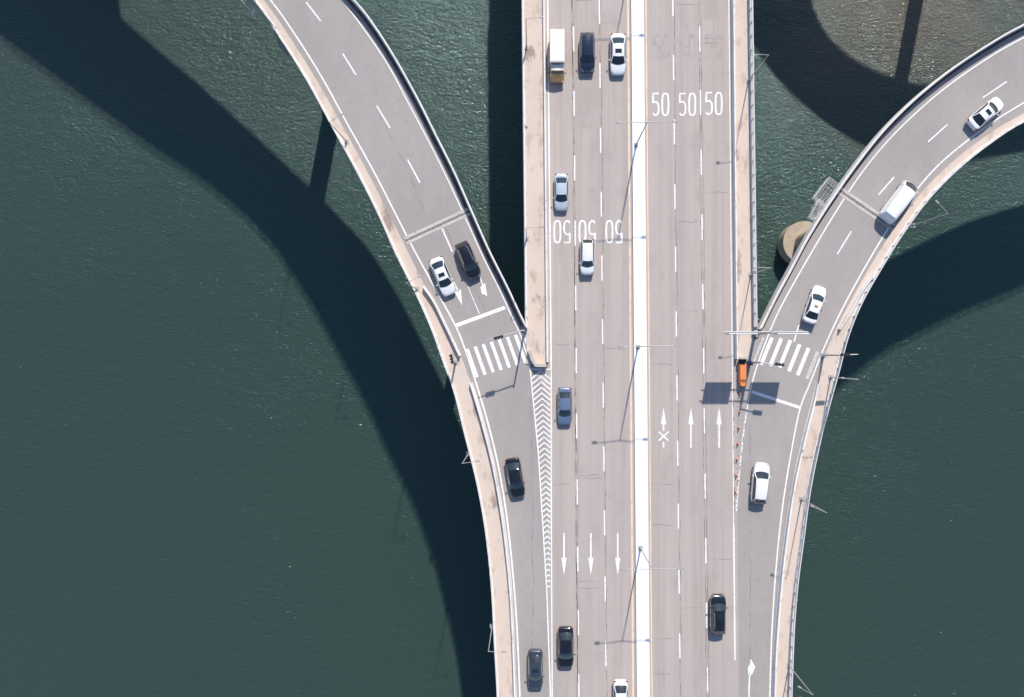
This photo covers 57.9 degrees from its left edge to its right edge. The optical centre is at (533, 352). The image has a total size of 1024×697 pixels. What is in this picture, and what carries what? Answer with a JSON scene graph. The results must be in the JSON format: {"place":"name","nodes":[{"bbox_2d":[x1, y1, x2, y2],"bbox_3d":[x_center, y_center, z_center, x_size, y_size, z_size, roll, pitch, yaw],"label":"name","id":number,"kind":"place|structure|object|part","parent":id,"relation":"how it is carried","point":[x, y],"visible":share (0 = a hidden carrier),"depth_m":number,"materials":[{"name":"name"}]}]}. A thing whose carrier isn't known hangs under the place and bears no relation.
{"place":"outdoors","nodes":[
{"label":"outdoors","id":0,"kind":"place"},
{"bbox_2d":[257,0,512,696],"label":"pavement","id":1,"kind":"structure","parent":0,"point":[471,419],"depth_m":104.86,"materials":[{"name":"concrete"}]},
{"bbox_2d":[253,0,277,30],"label":"street lamp","id":2,"kind":"object","parent":1,"relation":"on","point":[267,18],"visible":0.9,"depth_m":102.14,"materials":[{"name":"metal"}]},
{"bbox_2d":[329,112,348,143],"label":"street lamp","id":3,"kind":"object","parent":1,"relation":"on","point":[346,141],"visible":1,"depth_m":102.01,"materials":[{"name":"metal"}]},
{"bbox_2d":[406,275,421,290],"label":"street lamp","id":4,"kind":"object","parent":1,"relation":"on","point":[417,288],"visible":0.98,"depth_m":97.72,"materials":[{"name":"metal"}]},
{"bbox_2d":[423,286,460,355],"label":"concrete barrier","id":5,"kind":"object","parent":1,"relation":"on","point":[442,319],"visible":1,"depth_m":104.49,"materials":[{"name":"grey concrete"}]},
{"bbox_2d":[449,354,457,364],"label":"traffic signal","id":6,"kind":"object","parent":1,"relation":"on","point":[452,361],"visible":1,"depth_m":101.22,"materials":[{"name":"metal"}]},
{"bbox_2d":[469,383,516,696],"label":"concrete barrier","id":7,"kind":"object","parent":1,"relation":"on","point":[479,411],"visible":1,"depth_m":104.56,"materials":[{"name":"grey concrete"}]},
{"bbox_2d":[264,0,550,696],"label":"road","id":8,"kind":"structure","parent":0,"point":[341,47],"depth_m":105.00,"materials":[{"name":"grey asphalt"}]},
{"bbox_2d":[429,256,455,296],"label":"car","id":9,"kind":"object","parent":8,"relation":"on","point":[442,276],"visible":1,"depth_m":103.89,"materials":[{"name":"white paint"}]},
{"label":"rear window","id":10,"kind":"part","parent":9,"relation":"part of","materials":[{"name":"grey glass"}]},
{"bbox_2d":[454,241,480,279],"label":"car","id":11,"kind":"object","parent":8,"relation":"on","point":[468,260],"visible":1,"depth_m":103.60,"materials":[{"name":"black paint"}]},
{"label":"side window","id":12,"kind":"part","parent":11,"relation":"part of","materials":[{"name":"grey glass"}]},
{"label":"rear window","id":13,"kind":"part","parent":11,"relation":"part of","materials":[{"name":"black glass"}]},
{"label":"side window","id":14,"kind":"part","parent":11,"relation":"part of","materials":[{"name":"black glass"}]},
{"bbox_2d":[505,457,524,497],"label":"car","id":15,"kind":"object","parent":8,"relation":"on","point":[516,482],"visible":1,"depth_m":103.89,"materials":[{"name":"black paint"}]},
{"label":"rear window","id":16,"kind":"part","parent":15,"relation":"part of","materials":[{"name":"grey glass"}]},
{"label":"side window","id":17,"kind":"part","parent":15,"relation":"part of","materials":[{"name":"black glass"}]},
{"bbox_2d":[526,648,544,688],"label":"car","id":18,"kind":"object","parent":8,"relation":"on","point":[535,676],"visible":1,"depth_m":103.90,"materials":[{"name":"grey paint"}]},
{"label":"side window","id":19,"kind":"part","parent":18,"relation":"part of","materials":[{"name":"grey glass"}]},
{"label":"rear window","id":20,"kind":"part","parent":18,"relation":"part of","materials":[{"name":"grey glass"}]},
{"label":"side window","id":21,"kind":"part","parent":18,"relation":"part of","materials":[{"name":"grey glass"}]},
{"bbox_2d":[0,0,1023,696],"bbox_3d":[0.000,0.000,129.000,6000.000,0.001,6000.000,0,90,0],"label":"water","id":22,"kind":"structure","parent":0,"point":[232,446],"depth_m":129.00,"materials":[{"name":"green liquid"}]},
{"bbox_2d":[277,35,291,56],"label":"bridge pier","id":23,"kind":"structure","parent":22,"relation":"in","point":[281,45],"depth_m":107.40,"materials":[{"name":"concrete"}]},
{"bbox_2d":[777,221,811,263],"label":"bridge pier","id":24,"kind":"structure","parent":22,"relation":"in","point":[791,237],"depth_m":126.00,"materials":[{"name":"concrete"}]},
{"bbox_2d":[524,0,545,363],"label":"pavement","id":25,"kind":"structure","parent":0,"point":[535,243],"depth_m":104.86,"materials":[{"name":"concrete"}]},
{"bbox_2d":[486,329,526,340],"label":"traffic signal","id":26,"kind":"object","parent":25,"relation":"on","point":[524,331],"visible":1,"depth_m":98.77,"materials":[{"name":"metal"}]},
{"bbox_2d":[521,0,526,324],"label":"railing","id":27,"kind":"object","parent":25,"relation":"on","point":[524,161],"visible":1,"depth_m":104.69,"materials":[{"name":"metal"}]},
{"bbox_2d":[524,16,543,48],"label":"street lamp","id":28,"kind":"object","parent":25,"relation":"on","point":[526,46],"visible":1,"depth_m":101.82,"materials":[{"name":"metal"}]},
{"bbox_2d":[526,226,543,240],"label":"street lamp","id":29,"kind":"object","parent":25,"relation":"on","point":[527,238],"visible":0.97,"depth_m":99.27,"materials":[{"name":"metal"}]},
{"bbox_2d":[545,0,738,696],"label":"road","id":30,"kind":"structure","parent":0,"point":[692,463],"depth_m":104.99,"materials":[{"name":"grey asphalt"}]},
{"bbox_2d":[542,0,548,361],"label":"concrete barrier","id":31,"kind":"object","parent":30,"relation":"on","point":[545,182],"visible":1,"depth_m":104.46,"materials":[{"name":"grey concrete"}]},
{"bbox_2d":[548,29,565,82],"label":"box truck","id":32,"kind":"object","parent":30,"relation":"on","point":[556,73],"visible":1,"depth_m":102.45,"materials":[{"name":"white metal"}]},
{"bbox_2d":[553,173,569,210],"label":"car","id":33,"kind":"object","parent":30,"relation":"on","point":[560,197],"visible":1,"depth_m":103.87,"materials":[{"name":"silver paint"}]},
{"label":"rear window","id":34,"kind":"part","parent":33,"relation":"part of","materials":[{"name":"grey glass"}]},
{"bbox_2d":[556,387,573,424],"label":"car","id":35,"kind":"object","parent":30,"relation":"on","point":[564,412],"visible":1,"depth_m":103.91,"materials":[{"name":"blue paint"}]},
{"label":"rear window","id":36,"kind":"part","parent":35,"relation":"part of","materials":[{"name":"grey glass"}]},
{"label":"side window","id":37,"kind":"part","parent":35,"relation":"part of","materials":[{"name":"grey glass"}]},
{"bbox_2d":[556,626,574,667],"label":"car","id":38,"kind":"object","parent":30,"relation":"on","point":[565,655],"visible":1,"depth_m":103.88,"materials":[{"name":"black paint"}]},
{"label":"side window","id":39,"kind":"part","parent":38,"relation":"part of","materials":[{"name":"black glass"}]},
{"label":"rear window","id":40,"kind":"part","parent":38,"relation":"part of","materials":[{"name":"grey glass"}]},
{"bbox_2d":[578,32,596,72],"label":"car","id":41,"kind":"object","parent":30,"relation":"on","point":[586,58],"visible":1,"depth_m":103.61,"materials":[{"name":"blue paint"}]},
{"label":"side window","id":42,"kind":"part","parent":41,"relation":"part of","materials":[{"name":"black glass"}]},
{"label":"side window","id":43,"kind":"part","parent":41,"relation":"part of","materials":[{"name":"black glass"}]},
{"bbox_2d":[579,239,595,274],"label":"car","id":44,"kind":"object","parent":30,"relation":"on","point":[586,263],"visible":1,"depth_m":103.60,"materials":[{"name":"white paint"}]},
{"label":"side window","id":45,"kind":"part","parent":44,"relation":"part of","materials":[{"name":"black glass"}]},
{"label":"rear window","id":46,"kind":"part","parent":44,"relation":"part of","materials":[{"name":"black glass"}]},
{"bbox_2d":[609,33,627,75],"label":"car","id":47,"kind":"object","parent":30,"relation":"on","point":[617,59],"visible":1,"depth_m":103.91,"materials":[{"name":"white paint"}]},
{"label":"rear window","id":48,"kind":"part","parent":47,"relation":"part of","materials":[{"name":"grey glass"}]},
{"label":"side window","id":49,"kind":"part","parent":47,"relation":"part of","materials":[{"name":"black glass"}]},
{"bbox_2d":[613,679,627,696],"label":"car","id":50,"kind":"object","parent":30,"relation":"on","point":[620,687],"visible":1,"depth_m":103.89,"materials":[{"name":"white paint"}]},
{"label":"rear window","id":51,"kind":"part","parent":50,"relation":"part of","materials":[{"name":"grey glass"}]},
{"bbox_2d":[631,0,649,696],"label":"median strip","id":52,"kind":"object","parent":30,"relation":"on","point":[640,378],"visible":0.99,"depth_m":104.70,"materials":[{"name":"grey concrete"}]},
{"bbox_2d":[617,120,677,146],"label":"street lamp","id":53,"kind":"object","parent":52,"relation":"on","point":[636,143],"visible":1,"depth_m":94.36,"materials":[{"name":"metal"}]},
{"bbox_2d":[619,344,679,348],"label":"street lamp","id":54,"kind":"object","parent":52,"relation":"on","point":[639,346],"visible":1,"depth_m":94.31,"materials":[{"name":"metal"}]},
{"bbox_2d":[622,546,682,570],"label":"street lamp","id":55,"kind":"object","parent":52,"relation":"on","point":[640,548],"visible":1,"depth_m":94.45,"materials":[{"name":"metal"}]},
{"bbox_2d":[709,593,727,633],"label":"car","id":56,"kind":"object","parent":30,"relation":"on","point":[717,608],"visible":1,"depth_m":103.62,"materials":[{"name":"black paint"}]},
{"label":"side window","id":57,"kind":"part","parent":56,"relation":"part of","materials":[{"name":"black glass"}]},
{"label":"rear window","id":58,"kind":"part","parent":56,"relation":"part of","materials":[{"name":"black glass"}]},
{"bbox_2d":[731,0,737,358],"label":"concrete barrier","id":59,"kind":"object","parent":30,"relation":"on","point":[734,177],"visible":0.97,"depth_m":104.44,"materials":[{"name":"grey concrete"}]},
{"bbox_2d":[532,338,754,396],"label":"bridge deck","id":60,"kind":"structure","parent":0,"point":[737,377],"depth_m":105.00,"materials":[{"name":"concrete"}]},
{"bbox_2d":[528,350,545,366],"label":"concrete barrier","id":61,"kind":"object","parent":60,"relation":"on","point":[533,360],"visible":1,"depth_m":104.10,"materials":[{"name":"grey concrete"}]},
{"bbox_2d":[735,0,753,365],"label":"pavement","id":62,"kind":"structure","parent":0,"point":[744,226],"depth_m":104.86,"materials":[{"name":"concrete"}]},
{"bbox_2d":[738,358,752,386],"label":"crash cushion","id":63,"kind":"object","parent":62,"relation":"on","point":[742,362],"visible":1,"depth_m":103.90,"materials":[{"name":"orange plastic"}]},
{"bbox_2d":[749,0,757,326],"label":"railing","id":64,"kind":"object","parent":62,"relation":"on","point":[752,142],"visible":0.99,"depth_m":104.35,"materials":[{"name":"concrete"}]},
{"bbox_2d":[746,54,768,81],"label":"street lamp","id":65,"kind":"object","parent":62,"relation":"on","point":[747,79],"visible":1,"depth_m":100.59,"materials":[{"name":"metal"}]},
{"bbox_2d":[748,267,770,276],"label":"street lamp","id":66,"kind":"object","parent":62,"relation":"on","point":[750,274],"visible":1,"depth_m":99.96,"materials":[{"name":"metal"}]},
{"bbox_2d":[723,330,808,336],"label":"sign gantry","id":67,"kind":"object","parent":62,"relation":"on","point":[754,333],"visible":1,"depth_m":97.36,"materials":[{"name":"metal"}]},
{"bbox_2d":[747,360,784,365],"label":"traffic signal","id":68,"kind":"object","parent":62,"relation":"on","point":[779,364],"visible":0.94,"depth_m":99.58,"materials":[{"name":"metal"}]},
{"bbox_2d":[733,27,1023,696],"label":"road","id":69,"kind":"structure","parent":0,"point":[925,139],"depth_m":105.00,"materials":[{"name":"grey asphalt"}]},
{"bbox_2d":[750,462,771,503],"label":"car","id":70,"kind":"object","parent":69,"relation":"on","point":[760,482],"visible":1,"depth_m":103.64,"materials":[{"name":"white paint"}]},
{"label":"side window","id":71,"kind":"part","parent":70,"relation":"part of","materials":[{"name":"black glass"}]},
{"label":"rear window","id":72,"kind":"part","parent":70,"relation":"part of","materials":[{"name":"grey glass"}]},
{"bbox_2d":[802,285,825,324],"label":"car","id":73,"kind":"object","parent":69,"relation":"on","point":[813,307],"visible":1,"depth_m":103.91,"materials":[{"name":"white paint"}]},
{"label":"side window","id":74,"kind":"part","parent":73,"relation":"part of","materials":[{"name":"grey glass"}]},
{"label":"rear window","id":75,"kind":"part","parent":73,"relation":"part of","materials":[{"name":"black glass"}]},
{"bbox_2d":[878,180,918,224],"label":"van","id":76,"kind":"object","parent":69,"relation":"on","point":[896,204],"visible":1,"depth_m":103.05,"materials":[{"name":"white paint"}]},
{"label":"rear door","id":77,"kind":"part","parent":76,"relation":"part of","materials":[{"name":"white paint"}]},
{"bbox_2d":[966,96,1003,130],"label":"car","id":78,"kind":"object","parent":69,"relation":"on","point":[985,113],"visible":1,"depth_m":103.90,"materials":[{"name":"white paint"}]},
{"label":"rear window","id":79,"kind":"part","parent":78,"relation":"part of","materials":[{"name":"black glass"}]},
{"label":"side window","id":80,"kind":"part","parent":78,"relation":"part of","materials":[{"name":"grey glass"}]},
{"bbox_2d":[776,113,1023,696],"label":"pavement","id":81,"kind":"structure","parent":0,"point":[827,367],"depth_m":104.86,"materials":[{"name":"concrete"}]},
{"bbox_2d":[771,383,818,696],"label":"concrete barrier","id":82,"kind":"object","parent":81,"relation":"on","point":[787,526],"visible":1,"depth_m":104.44,"materials":[{"name":"grey concrete"}]},
{"bbox_2d":[787,664,812,694],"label":"street lamp","id":83,"kind":"object","parent":81,"relation":"on","point":[788,666],"visible":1,"depth_m":100.00,"materials":[{"name":"metal"}]},
{"bbox_2d":[799,497,826,512],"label":"street lamp","id":84,"kind":"object","parent":81,"relation":"on","point":[802,499],"visible":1,"depth_m":100.90,"materials":[{"name":"metal"}]},
{"bbox_2d":[821,353,857,356],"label":"traffic signal","id":85,"kind":"object","parent":81,"relation":"on","point":[825,354],"visible":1,"depth_m":100.19,"materials":[{"name":"metal"}]},
{"bbox_2d":[828,375,858,379],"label":"street lamp","id":86,"kind":"object","parent":81,"relation":"on","point":[830,377],"visible":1,"depth_m":102.80,"materials":[{"name":"metal"}]},
{"bbox_2d":[838,273,874,329],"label":"concrete barrier","id":87,"kind":"object","parent":81,"relation":"on","point":[857,297],"visible":1,"depth_m":104.41,"materials":[{"name":"grey concrete"}]},
{"bbox_2d":[788,120,1023,696],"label":"railing","id":88,"kind":"object","parent":81,"relation":"on","point":[834,382],"visible":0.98,"depth_m":104.42,"materials":[{"name":"concrete"}]},
{"bbox_2d":[910,200,948,227],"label":"street lamp","id":89,"kind":"object","parent":81,"relation":"on","point":[912,225],"visible":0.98,"depth_m":100.91,"materials":[{"name":"metal"}]},
{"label":"bridge deck","id":90,"kind":"structure","parent":0,"visible":0},
{"bbox_2d":[808,199,823,220],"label":"access platform","id":91,"kind":"structure","parent":90,"relation":"attached to","point":[813,210],"depth_m":106.47,"materials":[{"name":"metal"}]},
{"bbox_2d":[812,177,836,206],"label":"access platform","id":92,"kind":"structure","parent":90,"relation":"hanging from","point":[817,192],"depth_m":106.47,"materials":[{"name":"metal"}]},
{"bbox_2d":[756,24,1023,329],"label":"concrete barrier","id":93,"kind":"object","parent":90,"relation":"on","point":[797,252],"visible":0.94,"depth_m":104.43,"materials":[{"name":"grey concrete"}]},
{"bbox_2d":[761,24,1023,328],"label":"railing","id":94,"kind":"object","parent":93,"relation":"on","point":[858,163],"visible":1,"depth_m":103.85,"materials":[{"name":"grey metal"}]},
{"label":"bridge deck","id":95,"kind":"structure","parent":0,"visible":0},
{"bbox_2d":[242,0,260,16],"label":"access platform","id":96,"kind":"structure","parent":95,"relation":"attached to","point":[252,7],"depth_m":106.47,"materials":[{"name":"metal"}]},
{"bbox_2d":[254,0,498,696],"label":"railing","id":97,"kind":"object","parent":95,"relation":"on","point":[427,318],"visible":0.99,"depth_m":104.70,"materials":[{"name":"concrete"}]},
{"bbox_2d":[462,452,479,463],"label":"street lamp","id":98,"kind":"object","parent":97,"relation":"attached to","point":[467,453],"visible":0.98,"depth_m":98.75,"materials":[{"name":"metal"}]},
{"bbox_2d":[488,624,505,652],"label":"street lamp","id":99,"kind":"object","parent":97,"relation":"attached to","point":[491,626],"visible":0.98,"depth_m":99.88,"materials":[{"name":"metal"}]},
{"bbox_2d":[351,0,527,328],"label":"concrete barrier","id":100,"kind":"object","parent":95,"relation":"on","point":[353,1],"visible":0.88,"depth_m":104.20,"materials":[{"name":"grey concrete"}]},
{"bbox_2d":[354,0,526,328],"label":"railing","id":101,"kind":"object","parent":100,"relation":"on","point":[446,157],"visible":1,"depth_m":103.85,"materials":[{"name":"grey metal"}]}
]}

